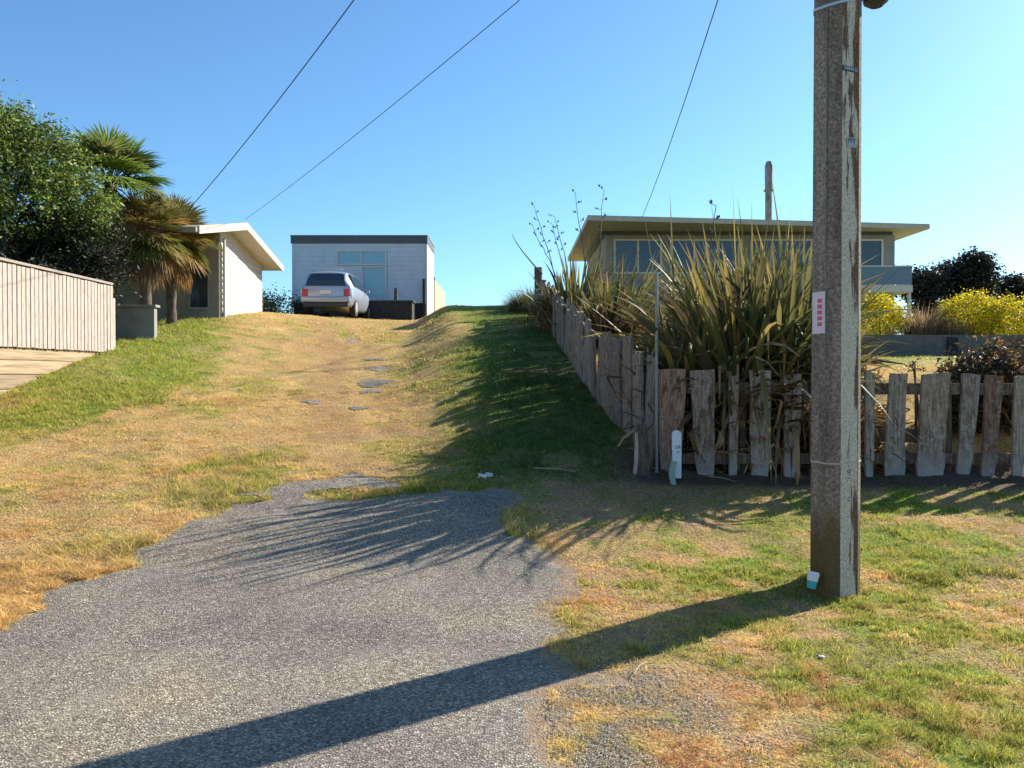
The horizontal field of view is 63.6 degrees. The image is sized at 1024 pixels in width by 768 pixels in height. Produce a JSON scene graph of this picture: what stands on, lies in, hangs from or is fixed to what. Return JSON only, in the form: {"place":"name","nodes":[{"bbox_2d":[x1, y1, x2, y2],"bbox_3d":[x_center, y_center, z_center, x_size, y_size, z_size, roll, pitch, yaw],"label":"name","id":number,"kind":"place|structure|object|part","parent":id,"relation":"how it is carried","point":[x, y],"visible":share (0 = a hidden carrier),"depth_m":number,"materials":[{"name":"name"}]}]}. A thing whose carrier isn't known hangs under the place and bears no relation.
{"place":"outdoors","nodes":[
{"label":"outdoors","id":0,"kind":"place"},
{"bbox_2d":[0,338,640,767],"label":"driveway","id":1,"kind":"structure","parent":0,"point":[288,626],"depth_m":4.84,"materials":[{"name":"grey asphalt"}]},
{"bbox_2d":[0,304,1023,767],"bbox_3d":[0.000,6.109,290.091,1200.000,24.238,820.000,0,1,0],"label":"ground","id":2,"kind":"structure","parent":0,"point":[630,535],"depth_m":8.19,"materials":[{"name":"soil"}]},
{"bbox_2d":[0,346,99,394],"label":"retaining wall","id":3,"kind":"structure","parent":2,"relation":"on","point":[15,361],"depth_m":13.60,"materials":[{"name":"beige concrete"}]},
{"bbox_2d":[0,257,115,351],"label":"paling fence","id":4,"kind":"object","parent":3,"relation":"on","point":[42,309],"visible":0.91,"depth_m":14.22,"materials":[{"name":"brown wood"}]},
{"bbox_2d":[0,79,136,256],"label":"broadleaf tree","id":5,"kind":"object","parent":2,"relation":"on","point":[23,145],"visible":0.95,"depth_m":16.27,"materials":[{"name":"green plant"}]},
{"bbox_2d":[0,184,144,316],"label":"garden shrub","id":6,"kind":"object","parent":2,"relation":"on","point":[65,258],"visible":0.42,"depth_m":16.80,"materials":[{"name":"green plant"}]},
{"bbox_2d":[52,120,179,304],"bbox_3d":[-9.074,-3.301,18.597,2.856,5.369,2.971,0,1,0],"label":"fan palm","id":7,"kind":"object","parent":2,"relation":"on","point":[124,156],"visible":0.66,"depth_m":18.20,"materials":[{"name":"green plant"}]},
{"bbox_2d":[115,305,159,337],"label":"block wall","id":8,"kind":"structure","parent":2,"relation":"on","point":[135,321],"depth_m":17.89,"materials":[{"name":"grey concrete"}]},
{"bbox_2d":[6,223,283,320],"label":"pale house","id":9,"kind":"structure","parent":2,"relation":"on","point":[232,285],"depth_m":22.39,"materials":[{"name":"white paint"}]},
{"bbox_2d":[188,267,210,309],"bbox_3d":[-8.450,-2.584,22.301,0.600,1.150,0.059,0,1,0],"label":"window","id":10,"kind":"structure","parent":9,"relation":"in","point":[200,297],"depth_m":22.32,"materials":[{"name":"black glass"}]},
{"bbox_2d":[245,0,519,219],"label":"overhead cable","id":11,"kind":"object","parent":9,"relation":"attached to","point":[400,98],"visible":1,"depth_m":13.45,"materials":[{"name":"black rubber"}]},
{"bbox_2d":[103,187,195,304],"bbox_3d":[-8.371,-2.670,18.975,2.185,3.899,2.319,0,1,0],"label":"fan palm","id":12,"kind":"object","parent":2,"relation":"on","point":[152,250],"visible":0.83,"depth_m":18.64,"materials":[{"name":"green plant"}]},
{"bbox_2d":[154,191,224,323],"bbox_3d":[-8.494,-2.959,20.633,2.623,3.637,2.427,0,1,0],"label":"fan palm","id":13,"kind":"object","parent":2,"relation":"on","point":[181,274],"visible":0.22,"depth_m":20.49,"materials":[{"name":"green plant"}]},
{"bbox_2d":[262,297,278,311],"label":"flowering shrub","id":14,"kind":"object","parent":2,"relation":"on","point":[268,309],"visible":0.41,"depth_m":27.94,"materials":[{"name":"green plant"}]},
{"bbox_2d":[262,284,303,314],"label":"hedge shrub","id":15,"kind":"object","parent":2,"relation":"on","point":[297,305],"visible":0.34,"depth_m":30.35,"materials":[{"name":"green plant"}]},
{"bbox_2d":[301,269,369,318],"bbox_3d":[-6.220,-3.117,29.571,2.060,1.565,4.190,0,1,0],"label":"parked car","id":16,"kind":"object","parent":2,"relation":"on","point":[325,293],"visible":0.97,"depth_m":27.64,"materials":[{"name":"silver metal"}]},
{"bbox_3d":[-6.220,-3.496,27.703,1.340,0.445,0.307,0,1,0],"label":"rear window","id":17,"kind":"part","parent":16,"relation":"part of","materials":[{"name":"black glass"}]},
{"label":"side window","id":18,"kind":"part","parent":16,"relation":"part of","materials":[{"name":"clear glass"}]},
{"bbox_2d":[290,235,434,319],"bbox_3d":[-6.095,-3.974,34.336,5.490,3.950,3.160,0,1,0],"label":"flat roofed cabin","id":19,"kind":"object","parent":2,"relation":"on","point":[380,267],"visible":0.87,"depth_m":32.93,"materials":[{"name":"white paint"}]},
{"bbox_2d":[336,250,386,264],"bbox_3d":[-6.000,-5.033,32.899,2.000,0.600,0.059,0,1,0],"label":"window","id":20,"kind":"structure","parent":19,"relation":"in","point":[343,257],"depth_m":32.92,"materials":[{"name":"blue glass"}]},
{"bbox_2d":[361,266,386,299],"bbox_3d":[-5.500,-3.993,32.911,1.000,1.420,0.059,0,1,0],"label":"window","id":21,"kind":"structure","parent":19,"relation":"in","point":[373,278],"depth_m":32.93,"materials":[{"name":"blue glass"}]},
{"bbox_2d":[348,300,415,319],"bbox_3d":[-4.950,-2.705,31.371,2.500,0.880,0.900,0,1,0],"label":"planter box","id":22,"kind":"object","parent":2,"relation":"on","point":[393,309],"visible":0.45,"depth_m":30.97,"materials":[{"name":"plastic"}]},
{"bbox_2d":[394,288,397,299],"bbox_3d":[-4.490,-2.946,31.928,0.120,1.550,0.120,0,1,0],"label":"timber post","id":23,"kind":"object","parent":2,"relation":"on","point":[395,293],"visible":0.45,"depth_m":31.86,"materials":[{"name":"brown wood"}]},
{"bbox_2d":[1,470,861,767],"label":"loose gravel","id":24,"kind":"structure","parent":2,"relation":"on","point":[621,698],"depth_m":3.81,"materials":[{"name":"grey gravel"}]},
{"bbox_2d":[434,277,444,310],"bbox_3d":[-3.445,-3.601,38.771,0.150,2.300,5.420,0,1,0],"label":"boundary fence","id":25,"kind":"object","parent":2,"relation":"on","point":[439,297],"visible":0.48,"depth_m":37.85,"materials":[{"name":"beige wood"}]},
{"bbox_2d":[478,472,493,478],"bbox_3d":[-0.277,0.965,8.739,0.168,0.062,0.208,0,1,0],"label":"paper scrap","id":26,"kind":"object","parent":2,"relation":"on","point":[488,474],"visible":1,"depth_m":8.69,"materials":[{"name":"white paper"}]},
{"bbox_2d":[498,294,520,310],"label":"tussock","id":27,"kind":"object","parent":2,"relation":"on","point":[508,307],"visible":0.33,"depth_m":24.51,"materials":[{"name":"green plant"}]},
{"bbox_2d":[498,282,534,311],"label":"tussock","id":28,"kind":"object","parent":2,"relation":"on","point":[521,308],"visible":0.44,"depth_m":24.07,"materials":[{"name":"green plant"}]},
{"bbox_2d":[534,267,541,310],"bbox_3d":[0.726,-2.537,22.572,0.220,1.296,0.210,0,1,-22],"label":"end post","id":29,"kind":"object","parent":2,"relation":"on","point":[537,275],"visible":0.35,"depth_m":22.48,"materials":[{"name":"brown wood"}]},
{"bbox_2d":[534,467,575,471],"bbox_3d":[0.473,0.936,9.047,0.456,0.044,0.043,0,1,4],"label":"stick","id":30,"kind":"object","parent":2,"relation":"on","point":[552,468],"visible":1,"depth_m":9.05,"materials":[{"name":"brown wood"}]},
{"bbox_2d":[512,202,652,331],"bbox_3d":[1.558,-2.469,19.573,3.760,3.702,3.832,0,1,-23],"label":"flax bush","id":31,"kind":"object","parent":2,"relation":"on","point":[542,318],"visible":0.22,"depth_m":19.05,"materials":[{"name":"green plant"}]},
{"bbox_2d":[512,235,542,274],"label":"bare stem","id":32,"kind":"object","parent":31,"relation":"attached to","point":[528,258],"visible":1,"depth_m":20.16,"materials":[{"name":"brown plant"}]},
{"bbox_2d":[542,281,654,464],"bbox_3d":[1.116,-0.882,15.919,0.387,3.617,13.070,0,1,-3],"label":"slab fence","id":33,"kind":"object","parent":2,"relation":"on","point":[613,353],"visible":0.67,"depth_m":11.04,"materials":[{"name":"grey wood"}]},
{"bbox_2d":[528,280,545,309],"bbox_3d":[0.670,-2.371,21.925,0.152,0.877,0.907,0,1,28],"label":"leaning plank","id":34,"kind":"object","parent":33,"relation":"attached to","point":[537,295],"visible":0.52,"depth_m":21.92,"materials":[{"name":"wood"}]},
{"bbox_2d":[549,185,679,352],"bbox_3d":[2.384,-2.243,17.225,3.309,3.886,3.834,0,1,0],"label":"flax bush","id":35,"kind":"object","parent":2,"relation":"on","point":[596,318],"visible":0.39,"depth_m":16.63,"materials":[{"name":"green plant"}]},
{"bbox_2d":[633,425,649,475],"bbox_3d":[1.442,0.748,9.229,0.200,0.584,0.187,0,1,0],"label":"wooden post","id":36,"kind":"object","parent":2,"relation":"on","point":[641,467],"visible":0.95,"depth_m":9.16,"materials":[{"name":"grey wood"}]},
{"bbox_2d":[655,272,657,472],"bbox_3d":[1.626,-0.117,9.279,0.036,2.280,0.033,0,1,-22],"label":"steel pipe post","id":37,"kind":"object","parent":2,"relation":"on","point":[656,374],"visible":1,"depth_m":9.27,"materials":[{"name":"grey metal"}]},
{"bbox_2d":[634,307,678,367],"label":"flax bush","id":38,"kind":"object","parent":2,"relation":"on","point":[644,347],"depth_m":13.12,"materials":[{"name":"green plant"}]},
{"bbox_2d":[669,461,676,484],"bbox_3d":[1.748,0.976,8.966,0.087,0.272,0.042,0,1,0],"label":"green stake","id":39,"kind":"object","parent":2,"relation":"on","point":[672,469],"visible":0.98,"depth_m":8.95,"materials":[{"name":"paint"}]},
{"bbox_2d":[672,430,680,477],"bbox_3d":[1.806,0.770,9.058,0.102,0.526,0.043,0,1,0],"label":"marker post","id":40,"kind":"object","parent":2,"relation":"on","point":[676,445],"visible":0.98,"depth_m":9.04,"materials":[{"name":"white plastic"}]},
{"bbox_2d":[625,260,734,330],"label":"flax bush","id":41,"kind":"object","parent":2,"relation":"on","point":[664,311],"visible":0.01,"depth_m":15.22,"materials":[{"name":"green plant"}]},
{"bbox_2d":[641,262,725,347],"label":"flax bush","id":42,"kind":"object","parent":2,"relation":"on","point":[692,272],"visible":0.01,"depth_m":14.46,"materials":[{"name":"green plant"}]},
{"bbox_2d":[594,200,811,472],"bbox_3d":[2.696,-0.566,10.291,3.232,3.707,4.331,0,1,-19],"label":"flax bush","id":43,"kind":"object","parent":2,"relation":"on","point":[689,362],"visible":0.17,"depth_m":9.53,"materials":[{"name":"green plant"}]},
{"bbox_2d":[614,247,805,340],"bbox_3d":[3.062,-0.703,12.404,3.176,2.541,3.532,0,1,0],"label":"flax bush","id":44,"kind":"object","parent":2,"relation":"on","point":[637,306],"visible":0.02,"depth_m":12.20,"materials":[{"name":"green plant"}]},
{"bbox_2d":[572,182,925,481],"bbox_3d":[2.958,-0.568,10.355,4.468,3.923,4.282,0,1,0],"label":"flax bush","id":45,"kind":"object","parent":2,"relation":"on","point":[715,333],"visible":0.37,"depth_m":9.46,"materials":[{"name":"green plant"}]},
{"bbox_2d":[568,161,929,348],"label":"modern house","id":46,"kind":"structure","parent":2,"relation":"on","point":[626,234],"depth_m":30.83,"materials":[{"name":"white paint"}]},
{"bbox_2d":[614,239,661,273],"bbox_3d":[4.700,-4.759,30.816,1.800,1.300,0.059,0,1,0],"label":"window","id":47,"kind":"structure","parent":46,"relation":"in","point":[625,245],"depth_m":30.84,"materials":[{"name":"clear glass"}]},
{"bbox_2d":[670,239,742,273],"bbox_3d":[7.250,-4.759,30.816,2.700,1.300,0.059,0,1,0],"label":"window","id":48,"kind":"structure","parent":46,"relation":"in","point":[727,245],"depth_m":30.83,"materials":[{"name":"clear glass"}]},
{"bbox_2d":[750,239,811,273],"bbox_3d":[10.050,-4.759,30.816,2.300,1.300,0.059,0,1,0],"label":"window","id":49,"kind":"structure","parent":46,"relation":"in","point":[809,241],"depth_m":30.83,"materials":[{"name":"blue glass"}]},
{"bbox_2d":[861,239,882,264],"bbox_3d":[13.350,-4.759,30.816,1.000,1.300,0.059,0,1,0],"label":"window","id":50,"kind":"structure","parent":46,"relation":"in","point":[870,248],"depth_m":30.84,"materials":[{"name":"blue glass"}]},
{"bbox_2d":[630,225,906,365],"bbox_3d":[3.350,-0.788,11.544,3.656,3.014,3.900,0,1,0],"label":"flax bush","id":51,"kind":"object","parent":2,"relation":"on","point":[770,261],"visible":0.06,"depth_m":11.21,"materials":[{"name":"green plant"}]},
{"bbox_2d":[640,171,898,484],"bbox_3d":[3.094,-0.738,10.497,3.362,3.940,3.696,0,1,29],"label":"flax bush","id":52,"kind":"object","parent":2,"relation":"on","point":[791,303],"visible":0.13,"depth_m":9.57,"materials":[{"name":"green plant"}]},
{"bbox_2d":[615,350,926,477],"bbox_3d":[3.117,0.169,10.233,3.888,1.813,1.765,0,1,0],"label":"dead leaf tangle","id":53,"kind":"object","parent":2,"relation":"on","point":[686,448],"visible":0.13,"depth_m":9.56,"materials":[{"name":"brown plant"}]},
{"bbox_2d":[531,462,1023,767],"bbox_3d":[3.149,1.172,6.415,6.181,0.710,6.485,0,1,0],"label":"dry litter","id":54,"kind":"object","parent":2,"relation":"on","point":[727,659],"visible":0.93,"depth_m":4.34,"materials":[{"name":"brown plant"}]},
{"bbox_2d":[666,220,889,407],"bbox_3d":[3.473,-0.624,11.124,2.942,2.930,3.489,0,1,22],"label":"flax bush","id":55,"kind":"object","parent":2,"relation":"on","point":[808,295],"visible":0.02,"depth_m":10.43,"materials":[{"name":"green plant"}]},
{"bbox_2d":[720,235,867,332],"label":"flax bush","id":56,"kind":"object","parent":2,"relation":"on","point":[782,270],"depth_m":11.74,"materials":[{"name":"green plant"}]},
{"bbox_2d":[807,570,819,588],"bbox_3d":[2.146,1.396,5.888,0.094,0.131,0.087,0,1,0],"label":"takeaway cup","id":57,"kind":"object","parent":2,"relation":"on","point":[812,578],"visible":1,"depth_m":5.85,"materials":[{"name":"white paper"}]},
{"bbox_2d":[658,355,1023,476],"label":"picket fence","id":58,"kind":"object","parent":2,"relation":"on","point":[933,455],"visible":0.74,"depth_m":9.39,"materials":[{"name":"grey wood"}]},
{"bbox_2d":[810,0,888,599],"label":"power pole","id":59,"kind":"object","parent":2,"relation":"on","point":[835,460],"visible":0.99,"depth_m":5.88,"materials":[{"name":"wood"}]},
{"bbox_2d":[194,0,353,202],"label":"overhead cable","id":60,"kind":"object","parent":59,"relation":"attached to","point":[282,94],"visible":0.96,"depth_m":14.91,"materials":[{"name":"black rubber"}]},
{"bbox_2d":[642,0,717,216],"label":"overhead cable","id":61,"kind":"object","parent":59,"relation":"attached to","point":[686,96],"visible":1,"depth_m":17.13,"materials":[{"name":"black rubber"}]},
{"bbox_2d":[861,289,915,334],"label":"yellow shrub","id":62,"kind":"object","parent":2,"relation":"on","point":[891,321],"visible":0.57,"depth_m":20.81,"materials":[{"name":"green plant"}]},
{"bbox_2d":[904,358,926,427],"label":"seedling","id":63,"kind":"object","parent":2,"relation":"on","point":[916,400],"visible":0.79,"depth_m":10.38,"materials":[{"name":"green plant"}]},
{"bbox_2d":[881,303,959,334],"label":"ornamental grass","id":64,"kind":"object","parent":2,"relation":"on","point":[924,326],"depth_m":20.64,"materials":[{"name":"beige plant"}]},
{"bbox_2d":[895,262,966,333],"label":"distant tree","id":65,"kind":"object","parent":2,"relation":"on","point":[930,287],"visible":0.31,"depth_m":59.04,"materials":[{"name":"green plant"}]},
{"bbox_2d":[861,335,1023,356],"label":"garden wall","id":66,"kind":"structure","parent":2,"relation":"on","point":[931,345],"depth_m":20.04,"materials":[{"name":"grey concrete"}]},
{"bbox_2d":[927,256,972,324],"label":"distant tree","id":67,"kind":"object","parent":2,"relation":"on","point":[946,263],"visible":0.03,"depth_m":61.40,"materials":[{"name":"green plant"}]},
{"bbox_2d":[931,316,978,334],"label":"ornamental grass","id":68,"kind":"object","parent":2,"relation":"on","point":[949,331],"depth_m":20.48,"materials":[{"name":"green plant"}]},
{"bbox_2d":[932,329,1009,439],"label":"bronze bush","id":69,"kind":"object","parent":2,"relation":"on","point":[954,371],"visible":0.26,"depth_m":10.23,"materials":[{"name":"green plant"}]},
{"bbox_2d":[931,287,1017,334],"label":"yellow shrub","id":70,"kind":"object","parent":2,"relation":"on","point":[969,304],"visible":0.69,"depth_m":20.82,"materials":[{"name":"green plant"}]},
{"bbox_2d":[945,245,1017,334],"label":"distant tree","id":71,"kind":"object","parent":2,"relation":"on","point":[976,270],"visible":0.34,"depth_m":59.27,"materials":[{"name":"green plant"}]},
{"bbox_2d":[959,330,1023,426],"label":"bronze bush","id":72,"kind":"object","parent":2,"relation":"on","point":[996,366],"visible":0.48,"depth_m":10.34,"materials":[{"name":"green plant"}]},
{"bbox_2d":[969,289,1023,334],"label":"yellow shrub","id":73,"kind":"object","parent":2,"relation":"on","point":[1018,316],"visible":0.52,"depth_m":20.86,"materials":[{"name":"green plant"}]},
{"bbox_2d":[1000,395,1012,435],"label":"spiky plant","id":74,"kind":"object","parent":2,"relation":"on","point":[1007,418],"visible":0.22,"depth_m":10.17,"materials":[{"name":"green plant"}]},
{"bbox_2d":[990,269,1023,330],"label":"distant tree","id":75,"kind":"object","parent":2,"relation":"on","point":[1017,280],"visible":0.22,"depth_m":62.76,"materials":[{"name":"green plant"}]},
{"bbox_2d":[990,327,1023,415],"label":"bronze bush","id":76,"kind":"object","parent":2,"relation":"on","point":[1018,340],"visible":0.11,"depth_m":10.67,"materials":[{"name":"brown plant"}]},
{"bbox_2d":[0,0,1023,334],"label":"sky","id":77,"kind":"structure","parent":0,"point":[553,98],"materials":[{"name":"blue"}]},
{"bbox_2d":[596,334,1011,470],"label":"lawn grass","id":78,"kind":"structure","parent":0,"point":[899,368],"depth_m":14.50,"materials":[{"name":"plant"}]}
]}

